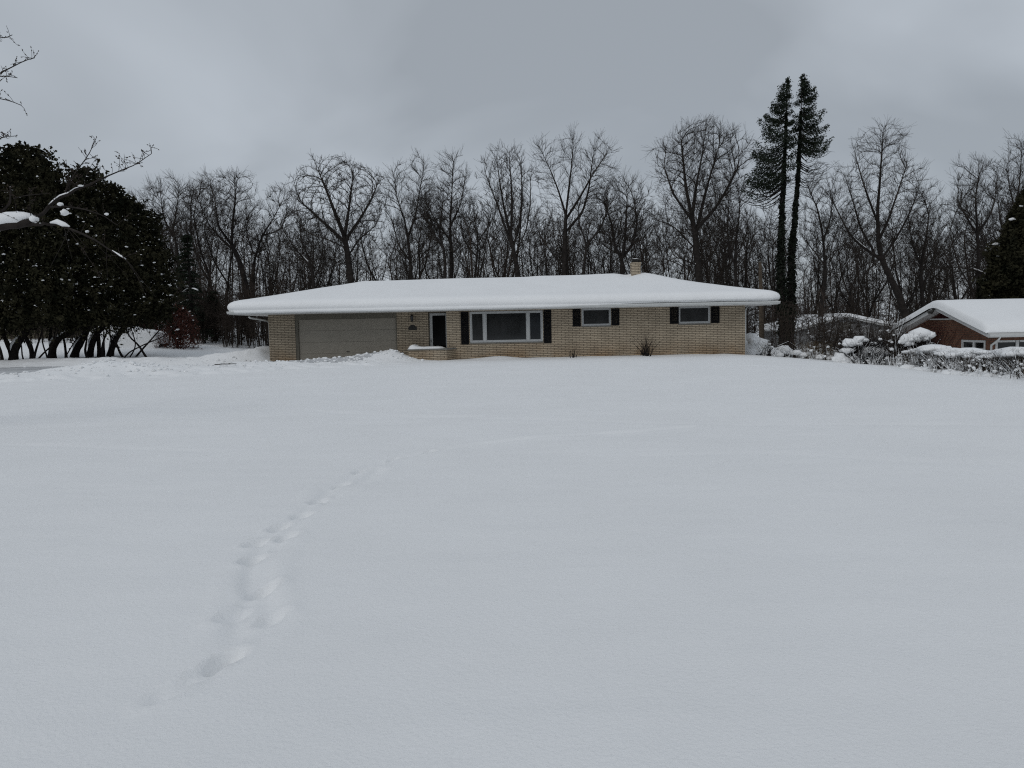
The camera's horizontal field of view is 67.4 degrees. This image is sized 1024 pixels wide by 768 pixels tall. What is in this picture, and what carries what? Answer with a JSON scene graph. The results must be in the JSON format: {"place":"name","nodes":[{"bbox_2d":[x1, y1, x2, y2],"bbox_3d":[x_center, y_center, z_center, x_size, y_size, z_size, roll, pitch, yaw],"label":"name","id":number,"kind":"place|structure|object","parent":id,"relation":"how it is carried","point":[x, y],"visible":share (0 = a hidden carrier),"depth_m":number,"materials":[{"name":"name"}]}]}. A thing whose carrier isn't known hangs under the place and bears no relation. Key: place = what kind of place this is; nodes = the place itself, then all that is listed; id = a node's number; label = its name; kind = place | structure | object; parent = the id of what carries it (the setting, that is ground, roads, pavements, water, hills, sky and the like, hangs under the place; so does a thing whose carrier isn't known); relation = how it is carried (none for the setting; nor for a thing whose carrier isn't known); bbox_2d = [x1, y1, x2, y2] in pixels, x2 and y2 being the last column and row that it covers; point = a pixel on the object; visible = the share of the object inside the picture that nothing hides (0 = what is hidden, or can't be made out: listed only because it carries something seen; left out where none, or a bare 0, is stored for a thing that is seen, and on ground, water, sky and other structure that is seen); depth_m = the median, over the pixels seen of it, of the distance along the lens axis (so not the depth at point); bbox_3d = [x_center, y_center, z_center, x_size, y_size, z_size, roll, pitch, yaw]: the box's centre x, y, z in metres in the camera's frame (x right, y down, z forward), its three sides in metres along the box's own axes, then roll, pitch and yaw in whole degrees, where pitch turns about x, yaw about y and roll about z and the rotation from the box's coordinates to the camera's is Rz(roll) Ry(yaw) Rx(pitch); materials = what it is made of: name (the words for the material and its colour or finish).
{"place":"outdoors","nodes":[
{"label":"outdoors","id":0,"kind":"place"},
{"bbox_2d":[0,352,376,373],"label":"driveway","id":1,"kind":"structure","parent":0,"point":[16,369],"depth_m":33.76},
{"bbox_2d":[0,320,1023,767],"bbox_3d":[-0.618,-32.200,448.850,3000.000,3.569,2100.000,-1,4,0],"label":"snow ground","id":2,"kind":"structure","parent":0,"point":[678,560],"depth_m":5.17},
{"bbox_2d":[0,182,59,359],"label":"cedar tree","id":3,"kind":"object","parent":2,"relation":"on","point":[2,234],"visible":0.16,"depth_m":37.36,"materials":[{"name":"green plant"}]},
{"bbox_2d":[0,140,97,359],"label":"cedar tree","id":4,"kind":"object","parent":2,"relation":"on","point":[25,167],"visible":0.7,"depth_m":37.14,"materials":[{"name":"green plant"}]},
{"bbox_2d":[0,26,158,295],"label":"fruit tree","id":5,"kind":"object","parent":2,"relation":"on","point":[14,220],"visible":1,"depth_m":11.79,"materials":[{"name":"plant"}]},
{"bbox_2d":[44,159,179,357],"bbox_3d":[-20.954,-6.451,39.819,7.090,10.582,5.070,-1,4,0],"label":"cedar tree","id":6,"kind":"object","parent":2,"relation":"on","point":[93,197],"visible":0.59,"depth_m":38.92,"materials":[{"name":"green plant"}]},
{"bbox_2d":[82,326,170,347],"bbox_3d":[-24.695,-3.089,48.872,5.050,1.665,2.240,-1,4,-3],"label":"parked car","id":7,"kind":"object","parent":2,"relation":"on","point":[144,336],"visible":0.32,"depth_m":47.99,"materials":[{"name":"paint"}]},
{"bbox_2d":[69,182,187,357],"bbox_3d":[-21.052,-6.023,41.385,5.559,9.602,5.811,2,5,32],"label":"cedar tree","id":8,"kind":"object","parent":2,"relation":"on","point":[128,245],"visible":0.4,"depth_m":40.39,"materials":[{"name":"green plant"}]},
{"bbox_2d":[99,206,186,355],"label":"cedar tree","id":9,"kind":"object","parent":2,"relation":"on","point":[152,236],"visible":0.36,"depth_m":41.50,"materials":[{"name":"green plant"}]},
{"bbox_2d":[131,169,202,331],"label":"bare tree","id":10,"kind":"object","parent":2,"relation":"on","point":[163,203],"visible":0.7,"depth_m":60.93,"materials":[{"name":"brown plant"}]},
{"bbox_2d":[153,304,201,348],"bbox_3d":[-20.933,-3.574,48.404,2.963,3.009,2.508,-1,4,0],"label":"russet bush","id":11,"kind":"object","parent":2,"relation":"on","point":[179,333],"visible":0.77,"depth_m":48.06,"materials":[{"name":"brown plant"}]},
{"bbox_2d":[162,206,218,306],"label":"slim tree","id":12,"kind":"object","parent":2,"relation":"on","point":[176,231],"visible":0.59,"depth_m":60.11,"materials":[{"name":"brown plant"}]},
{"bbox_2d":[171,229,213,343],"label":"hemlock tree","id":13,"kind":"object","parent":2,"relation":"on","point":[187,239],"visible":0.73,"depth_m":51.47,"materials":[{"name":"green plant"}]},
{"bbox_2d":[173,182,226,287],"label":"slim tree","id":14,"kind":"object","parent":2,"relation":"on","point":[199,230],"visible":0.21,"depth_m":74.25,"materials":[{"name":"brown plant"}]},
{"bbox_2d":[190,177,229,297],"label":"slim tree","id":15,"kind":"object","parent":2,"relation":"on","point":[209,277],"visible":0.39,"depth_m":65.99,"materials":[{"name":"brown plant"}]},
{"bbox_2d":[0,349,423,379],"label":"snow lumps","id":16,"kind":"object","parent":2,"relation":"on","point":[151,363],"visible":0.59,"depth_m":30.45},
{"bbox_2d":[177,165,267,338],"bbox_3d":[-22.370,-10.184,59.386,6.703,13.626,5.022,-1,4,0],"label":"bare tree","id":17,"kind":"object","parent":2,"relation":"on","point":[231,246],"visible":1,"depth_m":59.02,"materials":[{"name":"brown plant"}]},
{"bbox_2d":[201,179,263,303],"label":"slim tree","id":18,"kind":"object","parent":2,"relation":"on","point":[230,260],"visible":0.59,"depth_m":61.89,"materials":[{"name":"brown plant"}]},
{"bbox_2d":[221,209,270,296],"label":"slim tree","id":19,"kind":"object","parent":2,"relation":"on","point":[252,245],"visible":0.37,"depth_m":73.73,"materials":[{"name":"brown plant"}]},
{"bbox_2d":[255,225,288,295],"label":"slim tree","id":20,"kind":"object","parent":2,"relation":"on","point":[264,274],"visible":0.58,"depth_m":65.40,"materials":[{"name":"brown plant"}]},
{"bbox_2d":[240,180,307,332],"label":"bare tree","id":21,"kind":"object","parent":2,"relation":"on","point":[264,232],"visible":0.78,"depth_m":62.13,"materials":[{"name":"brown plant"}]},
{"bbox_2d":[257,227,312,295],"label":"slim tree","id":22,"kind":"object","parent":2,"relation":"on","point":[281,277],"visible":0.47,"depth_m":60.77,"materials":[{"name":"brown plant"}]},
{"bbox_2d":[268,207,344,288],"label":"bare tree","id":23,"kind":"object","parent":2,"relation":"on","point":[301,239],"visible":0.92,"depth_m":55.31,"materials":[{"name":"brown plant"}]},
{"bbox_2d":[283,226,339,290],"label":"slim tree","id":24,"kind":"object","parent":2,"relation":"on","point":[302,276],"visible":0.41,"depth_m":58.15,"materials":[{"name":"brown plant"}]},
{"bbox_2d":[308,206,351,286],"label":"slim tree","id":25,"kind":"object","parent":2,"relation":"on","point":[331,273],"visible":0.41,"depth_m":67.36,"materials":[{"name":"brown plant"}]},
{"bbox_2d":[280,149,390,283],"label":"bare tree","id":26,"kind":"object","parent":2,"relation":"on","point":[344,238],"visible":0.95,"depth_m":55.81,"materials":[{"name":"brown plant"}]},
{"bbox_2d":[321,207,376,284],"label":"slim tree","id":27,"kind":"object","parent":2,"relation":"on","point":[357,250],"visible":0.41,"depth_m":65.93,"materials":[{"name":"brown plant"}]},
{"bbox_2d":[330,231,370,285],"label":"slim tree","id":28,"kind":"object","parent":2,"relation":"on","point":[355,256],"visible":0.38,"depth_m":58.82,"materials":[{"name":"brown plant"}]},
{"bbox_2d":[353,200,388,280],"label":"slim tree","id":29,"kind":"object","parent":2,"relation":"on","point":[371,259],"visible":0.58,"depth_m":78.30,"materials":[{"name":"brown plant"}]},
{"bbox_2d":[373,146,440,279],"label":"bare tree","id":30,"kind":"object","parent":2,"relation":"on","point":[417,182],"visible":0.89,"depth_m":57.00,"materials":[{"name":"brown plant"}]},
{"bbox_2d":[384,223,431,279],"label":"slim tree","id":31,"kind":"object","parent":2,"relation":"on","point":[417,252],"visible":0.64,"depth_m":57.34,"materials":[{"name":"brown plant"}]},
{"bbox_2d":[380,191,442,279],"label":"slim tree","id":32,"kind":"object","parent":2,"relation":"on","point":[415,259],"visible":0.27,"depth_m":75.04,"materials":[{"name":"brown plant"}]},
{"bbox_2d":[387,192,448,279],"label":"slim tree","id":33,"kind":"object","parent":2,"relation":"on","point":[419,251],"visible":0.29,"depth_m":64.09,"materials":[{"name":"brown plant"}]},
{"bbox_2d":[402,176,464,278],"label":"bare tree","id":34,"kind":"object","parent":2,"relation":"on","point":[441,220],"visible":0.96,"depth_m":56.15,"materials":[{"name":"brown plant"}]},
{"bbox_2d":[421,213,461,278],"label":"slim tree","id":35,"kind":"object","parent":2,"relation":"on","point":[439,264],"visible":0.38,"depth_m":59.62,"materials":[{"name":"brown plant"}]},
{"bbox_2d":[404,146,482,278],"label":"bare tree","id":36,"kind":"object","parent":2,"relation":"on","point":[450,236],"visible":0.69,"depth_m":58.09,"materials":[{"name":"brown plant"}]},
{"bbox_2d":[439,211,489,277],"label":"slim tree","id":37,"kind":"object","parent":2,"relation":"on","point":[485,250],"visible":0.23,"depth_m":70.34,"materials":[{"name":"brown plant"}]},
{"bbox_2d":[435,190,500,278],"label":"slim tree","id":38,"kind":"object","parent":2,"relation":"on","point":[470,252],"visible":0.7,"depth_m":57.00,"materials":[{"name":"brown plant"}]},
{"bbox_2d":[450,189,500,277],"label":"bare tree","id":39,"kind":"object","parent":2,"relation":"on","point":[476,230],"visible":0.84,"depth_m":57.20,"materials":[{"name":"brown plant"}]},
{"bbox_2d":[9,254,989,359],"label":"undergrowth","id":40,"kind":"object","parent":2,"relation":"on","point":[238,325],"visible":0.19,"depth_m":52.45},
{"bbox_2d":[227,258,780,360],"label":"ranch house","id":41,"kind":"structure","parent":2,"relation":"on","point":[535,316],"depth_m":36.05,"materials":[{"name":"brick"}]},
{"bbox_2d":[295,313,397,359],"bbox_3d":[-7.945,-2.157,36.918,4.875,2.444,0.137,-1,4,0],"label":"garage door","id":42,"kind":"structure","parent":41,"relation":"in","point":[322,335],"depth_m":36.91,"materials":[{"name":"metal"}]},
{"bbox_2d":[428,312,446,346],"bbox_3d":[-3.533,-2.258,36.940,0.904,2.374,0.100,-1,4,0],"label":"front door","id":43,"kind":"structure","parent":41,"relation":"in","point":[437,320],"depth_m":36.89,"materials":[{"name":"black glass"}]},
{"bbox_2d":[469,310,542,343],"bbox_3d":[-0.263,-2.667,36.034,3.445,1.507,0.135,-1,4,0],"label":"window","id":44,"kind":"structure","parent":41,"relation":"in","point":[486,327],"depth_m":36.06,"materials":[{"name":"clear glass"}]},
{"bbox_2d":[581,308,610,326],"bbox_3d":[3.949,-3.119,36.005,1.393,0.877,0.135,-1,4,0],"label":"window","id":45,"kind":"structure","parent":41,"relation":"in","point":[591,317],"depth_m":36.03,"materials":[{"name":"black glass"}]},
{"bbox_2d":[678,306,710,324],"bbox_3d":[8.548,-3.221,36.004,1.514,0.865,0.135,-1,4,0],"label":"window","id":46,"kind":"structure","parent":41,"relation":"in","point":[691,315],"depth_m":36.03,"materials":[{"name":"black glass"}]},
{"bbox_2d":[484,192,533,277],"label":"slim tree","id":47,"kind":"object","parent":2,"relation":"on","point":[505,267],"visible":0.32,"depth_m":74.30,"materials":[{"name":"brown plant"}]},
{"bbox_2d":[476,139,543,276],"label":"bare tree","id":48,"kind":"object","parent":2,"relation":"on","point":[508,233],"visible":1,"depth_m":56.09,"materials":[{"name":"brown plant"}]},
{"bbox_2d":[485,183,542,277],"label":"slim tree","id":49,"kind":"object","parent":2,"relation":"on","point":[511,256],"visible":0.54,"depth_m":66.58,"materials":[{"name":"brown plant"}]},
{"bbox_2d":[514,207,561,276],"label":"slim tree","id":50,"kind":"object","parent":2,"relation":"on","point":[537,268],"visible":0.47,"depth_m":67.95,"materials":[{"name":"brown plant"}]},
{"bbox_2d":[531,218,578,275],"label":"slim tree","id":51,"kind":"object","parent":2,"relation":"on","point":[545,248],"visible":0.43,"depth_m":62.12,"materials":[{"name":"brown plant"}]},
{"bbox_2d":[516,122,621,274],"bbox_3d":[4.261,-10.992,56.212,7.888,16.515,3.642,-1,4,0],"label":"bare tree","id":52,"kind":"object","parent":2,"relation":"on","point":[563,264],"visible":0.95,"depth_m":56.09,"materials":[{"name":"brown plant"}]},
{"bbox_2d":[545,217,596,274],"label":"slim tree","id":53,"kind":"object","parent":2,"relation":"on","point":[568,249],"visible":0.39,"depth_m":60.32,"materials":[{"name":"brown plant"}]},
{"bbox_2d":[163,189,1021,331],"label":"woods","id":54,"kind":"object","parent":2,"relation":"on","point":[483,267],"visible":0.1,"depth_m":99.70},
{"bbox_2d":[560,178,626,274],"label":"bare tree","id":55,"kind":"object","parent":2,"relation":"on","point":[602,231],"visible":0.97,"depth_m":55.12,"materials":[{"name":"brown plant"}]},
{"bbox_2d":[561,206,625,274],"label":"slim tree","id":56,"kind":"object","parent":2,"relation":"on","point":[589,258],"visible":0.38,"depth_m":59.62,"materials":[{"name":"brown plant"}]},
{"bbox_2d":[577,196,632,274],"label":"slim tree","id":57,"kind":"object","parent":2,"relation":"on","point":[603,263],"visible":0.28,"depth_m":67.60,"materials":[{"name":"brown plant"}]},
{"bbox_2d":[583,168,660,274],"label":"bare tree","id":58,"kind":"object","parent":2,"relation":"on","point":[632,242],"visible":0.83,"depth_m":56.16,"materials":[{"name":"brown plant"}]},
{"bbox_2d":[604,199,667,273],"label":"slim tree","id":59,"kind":"object","parent":2,"relation":"on","point":[637,244],"visible":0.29,"depth_m":65.82,"materials":[{"name":"brown plant"}]},
{"bbox_2d":[623,199,675,276],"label":"slim tree","id":60,"kind":"object","parent":2,"relation":"on","point":[644,248],"visible":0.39,"depth_m":58.49,"materials":[{"name":"brown plant"}]},
{"bbox_2d":[650,187,692,280],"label":"slim tree","id":61,"kind":"object","parent":2,"relation":"on","point":[667,264],"visible":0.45,"depth_m":75.95,"materials":[{"name":"brown plant"}]},
{"bbox_2d":[666,196,714,282],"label":"slim tree","id":62,"kind":"object","parent":2,"relation":"on","point":[689,258],"visible":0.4,"depth_m":70.39,"materials":[{"name":"brown plant"}]},
{"bbox_2d":[669,175,736,284],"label":"slim tree","id":63,"kind":"object","parent":2,"relation":"on","point":[702,228],"visible":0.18,"depth_m":73.65,"materials":[{"name":"brown plant"}]},
{"bbox_2d":[642,112,766,282],"bbox_3d":[12.938,-10.741,53.559,8.378,16.734,8.237,-1,4,0],"label":"bare tree","id":64,"kind":"object","parent":2,"relation":"on","point":[695,227],"visible":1,"depth_m":52.82,"materials":[{"name":"brown plant"}]},
{"bbox_2d":[691,216,730,285],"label":"slim tree","id":65,"kind":"object","parent":2,"relation":"on","point":[716,269],"visible":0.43,"depth_m":62.51,"materials":[{"name":"brown plant"}]},
{"bbox_2d":[687,212,742,284],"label":"slim tree","id":66,"kind":"object","parent":2,"relation":"on","point":[718,225],"visible":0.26,"depth_m":68.48,"materials":[{"name":"brown plant"}]},
{"bbox_2d":[688,203,744,286],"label":"slim tree","id":67,"kind":"object","parent":2,"relation":"on","point":[717,282],"visible":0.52,"depth_m":58.75,"materials":[{"name":"brown plant"}]},
{"bbox_2d":[717,168,767,286],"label":"bare tree","id":68,"kind":"object","parent":2,"relation":"on","point":[734,260],"visible":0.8,"depth_m":54.30,"materials":[{"name":"brown plant"}]},
{"bbox_2d":[710,205,774,332],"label":"slim tree","id":69,"kind":"object","parent":2,"relation":"on","point":[748,270],"visible":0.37,"depth_m":64.25,"materials":[{"name":"brown plant"}]},
{"bbox_2d":[731,214,777,331],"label":"slim tree","id":70,"kind":"object","parent":2,"relation":"on","point":[754,272],"visible":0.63,"depth_m":62.59,"materials":[{"name":"brown plant"}]},
{"bbox_2d":[746,333,783,356],"bbox_3d":[12.696,-1.999,39.965,2.406,1.297,2.008,-3,5,-21],"label":"snow heaped bush","id":71,"kind":"object","parent":2,"relation":"on","point":[752,337],"visible":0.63,"depth_m":39.29,"materials":[{"name":"snow"}]},
{"bbox_2d":[732,76,802,356],"bbox_3d":[15.042,-9.605,45.909,4.435,16.778,4.937,-1,4,0],"label":"spruce tree","id":72,"kind":"object","parent":2,"relation":"on","point":[759,185],"visible":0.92,"depth_m":45.09,"materials":[{"name":"green plant"}]},
{"bbox_2d":[748,195,808,319],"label":"slim tree","id":73,"kind":"object","parent":2,"relation":"on","point":[769,265],"visible":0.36,"depth_m":68.50,"materials":[{"name":"brown plant"}]},
{"bbox_2d":[783,340,838,359],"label":"snowy weeds","id":74,"kind":"object","parent":2,"relation":"on","point":[814,352],"visible":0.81,"depth_m":37.62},
{"bbox_2d":[785,73,838,357],"bbox_3d":[17.501,-9.777,45.873,3.280,17.196,3.563,-4,5,-30],"label":"spruce tree","id":75,"kind":"object","parent":2,"relation":"on","point":[804,142],"visible":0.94,"depth_m":45.68,"materials":[{"name":"green plant"}]},
{"bbox_2d":[795,227,828,313],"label":"slim tree","id":76,"kind":"object","parent":2,"relation":"on","point":[816,275],"visible":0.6,"depth_m":61.75,"materials":[{"name":"brown plant"}]},
{"bbox_2d":[789,160,848,313],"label":"bare tree","id":77,"kind":"object","parent":2,"relation":"on","point":[823,262],"visible":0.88,"depth_m":52.37,"materials":[{"name":"brown plant"}]},
{"bbox_2d":[804,209,844,312],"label":"slim tree","id":78,"kind":"object","parent":2,"relation":"on","point":[826,261],"visible":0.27,"depth_m":77.71,"materials":[{"name":"brown plant"}]},
{"bbox_2d":[757,313,895,357],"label":"garage","id":79,"kind":"structure","parent":2,"relation":"on","point":[767,330],"depth_m":51.22,"materials":[{"name":"white paint"}]},
{"bbox_2d":[811,210,875,313],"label":"slim tree","id":80,"kind":"object","parent":2,"relation":"on","point":[820,252],"visible":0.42,"depth_m":66.15,"materials":[{"name":"brown plant"}]},
{"bbox_2d":[818,207,871,313],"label":"slim tree","id":81,"kind":"object","parent":2,"relation":"on","point":[847,273],"visible":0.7,"depth_m":60.80,"materials":[{"name":"brown plant"}]},
{"bbox_2d":[816,335,900,364],"bbox_3d":[15.595,-1.493,33.561,4.020,1.407,4.293,-4,5,-34],"label":"snowy shrub","id":82,"kind":"object","parent":2,"relation":"on","point":[858,350],"visible":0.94,"depth_m":33.15,"materials":[{"name":"snow"}]},
{"bbox_2d":[830,194,891,315],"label":"slim tree","id":83,"kind":"object","parent":2,"relation":"on","point":[865,205],"visible":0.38,"depth_m":74.61,"materials":[{"name":"brown plant"}]},
{"bbox_2d":[811,118,941,318],"bbox_3d":[24.620,-9.272,51.437,7.223,17.379,6.210,-4,5,-32],"label":"bare tree","id":84,"kind":"object","parent":2,"relation":"on","point":[900,300],"visible":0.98,"depth_m":51.22,"materials":[{"name":"brown plant"}]},
{"bbox_2d":[855,214,912,319],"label":"slim tree","id":85,"kind":"object","parent":2,"relation":"on","point":[876,296],"visible":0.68,"depth_m":67.64,"materials":[{"name":"brown plant"}]},
{"bbox_2d":[869,316,922,365],"bbox_3d":[16.489,-1.924,33.075,2.008,2.323,2.568,2,5,31],"label":"twiggy shrub","id":86,"kind":"object","parent":2,"relation":"on","point":[890,360],"visible":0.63,"depth_m":32.76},
{"bbox_2d":[872,200,934,318],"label":"slim tree","id":87,"kind":"object","parent":2,"relation":"on","point":[898,284],"visible":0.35,"depth_m":71.56,"materials":[{"name":"brown plant"}]},
{"bbox_2d":[881,207,945,319],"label":"slim tree","id":88,"kind":"object","parent":2,"relation":"on","point":[910,302],"visible":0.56,"depth_m":57.77,"materials":[{"name":"brown plant"}]},
{"bbox_2d":[897,327,949,359],"bbox_3d":[17.123,-1.550,32.295,2.087,1.684,2.576,-1,4,0],"label":"snow capped bush","id":89,"kind":"object","parent":2,"relation":"on","point":[920,337],"visible":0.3,"depth_m":31.93,"materials":[{"name":"snow"}]},
{"bbox_2d":[894,178,956,307],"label":"bare tree","id":90,"kind":"object","parent":2,"relation":"on","point":[921,261],"visible":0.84,"depth_m":53.32,"materials":[{"name":"brown plant"}]},
{"bbox_2d":[899,199,968,308],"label":"slim tree","id":91,"kind":"object","parent":2,"relation":"on","point":[944,283],"visible":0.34,"depth_m":70.52,"materials":[{"name":"brown plant"}]},
{"bbox_2d":[909,190,990,301],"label":"slim tree","id":92,"kind":"object","parent":2,"relation":"on","point":[952,281],"visible":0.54,"depth_m":59.30,"materials":[{"name":"brown plant"}]},
{"bbox_2d":[892,299,1023,361],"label":"brick house","id":93,"kind":"structure","parent":2,"relation":"on","point":[988,324],"depth_m":32.53,"materials":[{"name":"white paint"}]},
{"bbox_2d":[919,231,996,293],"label":"bare tree","id":94,"kind":"object","parent":2,"relation":"on","point":[974,270],"visible":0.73,"depth_m":46.62,"materials":[{"name":"brown plant"}]},
{"bbox_2d":[893,344,1023,378],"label":"hedge","id":95,"kind":"object","parent":2,"relation":"on","point":[942,359],"visible":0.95,"depth_m":24.46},
{"bbox_2d":[943,181,1002,298],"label":"slim tree","id":96,"kind":"object","parent":2,"relation":"on","point":[965,257],"visible":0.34,"depth_m":66.70,"materials":[{"name":"brown plant"}]},
{"bbox_2d":[945,150,1011,298],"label":"bare tree","id":97,"kind":"object","parent":2,"relation":"on","point":[975,196],"visible":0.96,"depth_m":51.27,"materials":[{"name":"brown plant"}]},
{"bbox_2d":[950,166,1020,298],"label":"slim tree","id":98,"kind":"object","parent":2,"relation":"on","point":[991,220],"visible":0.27,"depth_m":58.49,"materials":[{"name":"brown plant"}]},
{"bbox_2d":[971,186,1023,298],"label":"evergreen tree","id":99,"kind":"object","parent":2,"relation":"on","point":[1003,276],"visible":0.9,"depth_m":42.76,"materials":[{"name":"green plant"}]},
{"bbox_2d":[985,132,1023,223],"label":"bare tree","id":100,"kind":"object","parent":2,"relation":"on","point":[1019,177],"visible":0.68,"depth_m":54.20,"materials":[{"name":"brown plant"}]},
{"bbox_2d":[0,0,1023,330],"label":"sky","id":101,"kind":"structure","parent":0,"point":[254,86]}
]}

